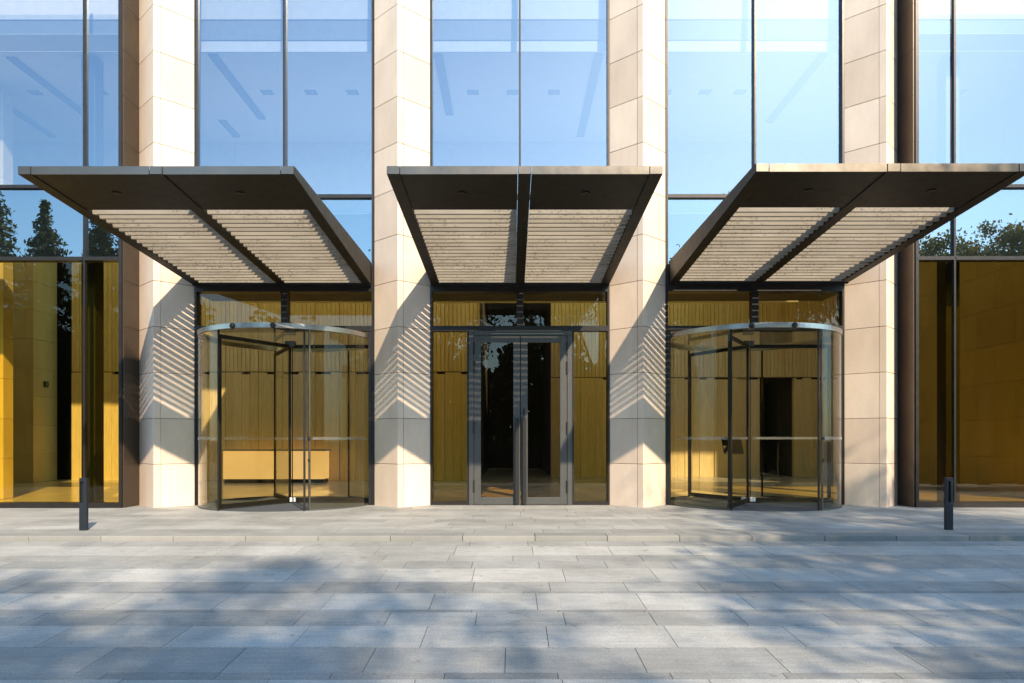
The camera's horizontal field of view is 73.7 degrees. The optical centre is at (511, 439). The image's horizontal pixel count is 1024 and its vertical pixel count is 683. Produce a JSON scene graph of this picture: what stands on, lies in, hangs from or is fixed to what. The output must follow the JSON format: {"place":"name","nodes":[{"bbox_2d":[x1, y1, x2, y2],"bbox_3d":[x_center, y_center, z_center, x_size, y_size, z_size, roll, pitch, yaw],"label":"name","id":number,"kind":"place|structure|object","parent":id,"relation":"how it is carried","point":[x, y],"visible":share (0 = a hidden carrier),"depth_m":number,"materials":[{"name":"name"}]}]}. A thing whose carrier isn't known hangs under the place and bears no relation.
{"place":"outdoors","nodes":[
{"label":"outdoors","id":0,"kind":"place"},
{"bbox_2d":[0,469,836,501],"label":"lobby floor","id":1,"kind":"structure","parent":0,"point":[63,490],"depth_m":18.26,"materials":[{"name":"stone"}]},
{"bbox_2d":[0,91,12,498],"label":"stone wall","id":2,"kind":"structure","parent":1,"relation":"on","point":[6,314],"depth_m":15.16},
{"bbox_2d":[10,263,56,481],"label":"stone wall","id":3,"kind":"structure","parent":1,"relation":"on","point":[34,458],"depth_m":21.11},
{"bbox_2d":[52,263,71,478],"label":"dark wall","id":4,"kind":"structure","parent":1,"relation":"on","point":[64,371],"depth_m":22.56,"materials":[{"name":"black"}]},
{"bbox_2d":[72,263,479,480],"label":"timber wall","id":5,"kind":"structure","parent":1,"relation":"on","point":[247,398],"depth_m":21.89,"materials":[{"name":"brown wood"}]},
{"bbox_2d":[222,449,330,482],"bbox_3d":[-7.215,0.792,20.960,3.150,1.016,0.700,0,0,0],"label":"reception desk","id":6,"kind":"object","parent":1,"relation":"on","point":[248,465],"visible":0.9,"depth_m":20.66,"materials":[{"name":"wood"}]},
{"bbox_2d":[480,303,549,468],"bbox_3d":[0.158,-3.552,26.515,2.800,9.696,8.690,0,0,0],"label":"corridor recess","id":7,"kind":"object","parent":1,"relation":"on","point":[505,314],"depth_m":30.66,"materials":[{"name":"black"}]},
{"bbox_2d":[550,295,836,476],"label":"timber wall","id":8,"kind":"structure","parent":1,"relation":"on","point":[709,401],"depth_m":23.89,"materials":[{"name":"brown wood"}]},
{"bbox_2d":[760,378,790,475],"bbox_3d":[9.260,-0.507,25.465,1.400,3.596,2.590,0,0,0],"label":"dark doorway","id":9,"kind":"structure","parent":8,"relation":"in","point":[776,426],"depth_m":25.47,"materials":[{"name":"black"}]},
{"bbox_2d":[721,437,743,493],"bbox_3d":[5.340,0.606,16.601,0.480,1.375,0.358,0,0,0],"label":"tablet stand","id":10,"kind":"object","parent":1,"relation":"on","point":[737,447],"visible":0.84,"depth_m":16.55,"materials":[{"name":"black metal"}]},
{"bbox_2d":[960,87,1023,183],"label":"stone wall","id":11,"kind":"structure","parent":1,"relation":"on","point":[995,134],"depth_m":16.19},
{"bbox_2d":[25,477,833,502],"bbox_3d":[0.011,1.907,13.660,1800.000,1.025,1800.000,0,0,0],"label":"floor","id":12,"kind":"structure","parent":0,"point":[364,493],"depth_m":19.04,"materials":[{"name":"stone"}]},
{"bbox_2d":[0,533,1023,541],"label":"kerb step","id":13,"kind":"object","parent":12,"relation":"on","point":[13,537],"visible":0.52,"depth_m":9.25,"materials":[{"name":"stone"}]},
{"bbox_2d":[0,541,1023,682],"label":"plaza pavement","id":14,"kind":"structure","parent":0,"point":[315,612],"depth_m":6.08,"materials":[{"name":"stone"}]},
{"bbox_2d":[0,0,1023,302],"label":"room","id":15,"kind":"object","parent":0,"point":[476,82],"visible":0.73,"depth_m":15.15,"materials":[{"name":"blue glass"}]},
{"bbox_2d":[0,261,836,300],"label":"floor slab","id":16,"kind":"structure","parent":15,"relation":"attached to","point":[513,297],"depth_m":16.44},
{"bbox_2d":[0,502,1023,532],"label":"entrance landing","id":17,"kind":"object","parent":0,"point":[550,518],"visible":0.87,"depth_m":11.05,"materials":[{"name":"stone"}]},
{"bbox_2d":[0,0,139,507],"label":"glazed bay","id":18,"kind":"object","parent":17,"relation":"on","point":[37,224],"visible":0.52,"depth_m":13.18,"materials":[{"name":"clear glass"}]},
{"bbox_2d":[79,478,87,529],"bbox_3d":[-6.179,0.925,9.860,0.100,0.753,0.060,0,0,0],"label":"bollard","id":19,"kind":"object","parent":17,"relation":"on","point":[83,503],"visible":1,"depth_m":9.83,"materials":[{"name":"metal"}]},
{"bbox_2d":[139,0,193,507],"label":"stone pillar","id":20,"kind":"structure","parent":17,"relation":"on","point":[166,295],"depth_m":13.39,"materials":[{"name":"stone"}]},
{"bbox_2d":[196,322,371,511],"bbox_3d":[-4.560,-0.434,14.053,3.510,3.467,3.527,0,0,0],"label":"revolving door","id":21,"kind":"structure","parent":17,"relation":"on","point":[281,338],"depth_m":13.64,"materials":[{"name":"metal"}]},
{"bbox_2d":[194,0,374,504],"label":"glazed bay","id":22,"kind":"object","parent":17,"relation":"on","point":[353,214],"visible":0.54,"depth_m":13.65,"materials":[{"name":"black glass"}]},
{"bbox_2d":[18,166,371,285],"bbox_3d":[-4.567,-3.300,11.182,3.540,0.465,4.852,0,0,0],"label":"entrance canopy","id":23,"kind":"object","parent":22,"relation":"attached to","point":[237,225],"visible":1,"depth_m":10.32,"materials":[{"name":"brown metal"}]},
{"bbox_2d":[374,0,429,507],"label":"stone pillar","id":24,"kind":"structure","parent":17,"relation":"on","point":[401,278],"depth_m":13.39,"materials":[{"name":"stone"}]},
{"bbox_2d":[430,0,609,504],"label":"glazed bay","id":25,"kind":"object","parent":17,"relation":"on","point":[519,291],"visible":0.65,"depth_m":13.64,"materials":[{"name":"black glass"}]},
{"bbox_2d":[469,331,571,504],"bbox_3d":[0.170,-0.442,13.662,2.056,3.472,0.235,0,0,0],"label":"door frame","id":26,"kind":"structure","parent":25,"relation":"attached to","point":[494,417],"depth_m":13.66,"materials":[{"name":"metal"}]},
{"bbox_2d":[473,336,519,504],"bbox_3d":[-0.308,-0.397,13.620,0.940,3.370,0.150,0,0,0],"label":"door leaf","id":27,"kind":"structure","parent":26,"relation":"in","point":[496,363],"depth_m":13.66,"materials":[{"name":"metal"}]},
{"bbox_2d":[521,336,567,504],"bbox_3d":[0.648,-0.397,13.620,0.940,3.370,0.150,0,0,0],"label":"door leaf","id":28,"kind":"structure","parent":26,"relation":"in","point":[544,363],"depth_m":13.66,"materials":[{"name":"metal"}]},
{"bbox_2d":[387,166,662,285],"bbox_3d":[0.163,-3.303,11.182,3.540,0.465,4.852,0,0,0],"label":"entrance canopy","id":29,"kind":"object","parent":25,"relation":"attached to","point":[466,225],"visible":1,"depth_m":10.33,"materials":[{"name":"beige wood"}]},
{"bbox_2d":[609,0,665,507],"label":"stone pillar","id":30,"kind":"structure","parent":17,"relation":"on","point":[637,282],"depth_m":13.39,"materials":[{"name":"stone"}]},
{"bbox_2d":[665,0,844,504],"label":"glazed bay","id":31,"kind":"object","parent":17,"relation":"on","point":[686,216],"visible":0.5,"depth_m":13.68,"materials":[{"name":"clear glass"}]},
{"bbox_2d":[669,163,1023,283],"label":"entrance canopy","id":32,"kind":"object","parent":31,"relation":"attached to","point":[804,223],"visible":1,"depth_m":10.37,"materials":[{"name":"beige wood"}]},
{"bbox_2d":[668,322,843,510],"bbox_3d":[4.865,-0.439,14.053,3.510,3.467,3.527,0,0,0],"label":"revolving door","id":33,"kind":"structure","parent":17,"relation":"on","point":[747,338],"depth_m":13.65,"materials":[{"name":"metal"}]},
{"bbox_2d":[840,0,897,506],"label":"stone pillar","id":34,"kind":"structure","parent":17,"relation":"on","point":[871,294],"depth_m":13.39,"materials":[{"name":"stone"}]},
{"bbox_2d":[944,477,952,529],"bbox_3d":[6.301,0.918,9.860,0.100,0.753,0.060,0,0,0],"label":"bollard","id":35,"kind":"object","parent":17,"relation":"on","point":[948,503],"visible":1,"depth_m":9.83,"materials":[{"name":"metal"}]},
{"bbox_2d":[897,0,1023,506],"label":"glazed bay","id":36,"kind":"object","parent":17,"relation":"on","point":[960,285],"visible":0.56,"depth_m":13.18,"materials":[{"name":"clear glass"}]},
{"label":"bay floor","id":37,"kind":"structure","parent":0,"visible":0},
{"bbox_2d":[81,55,103,501],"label":"lobby column","id":38,"kind":"structure","parent":37,"relation":"on","point":[95,292],"depth_m":14.01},
{"label":"bay floor","id":39,"kind":"structure","parent":0,"visible":0},
{"bbox_2d":[937,55,959,162],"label":"lobby column","id":40,"kind":"structure","parent":39,"relation":"on","point":[944,109],"depth_m":14.01,"materials":[{"name":"blue glass"}]}
]}

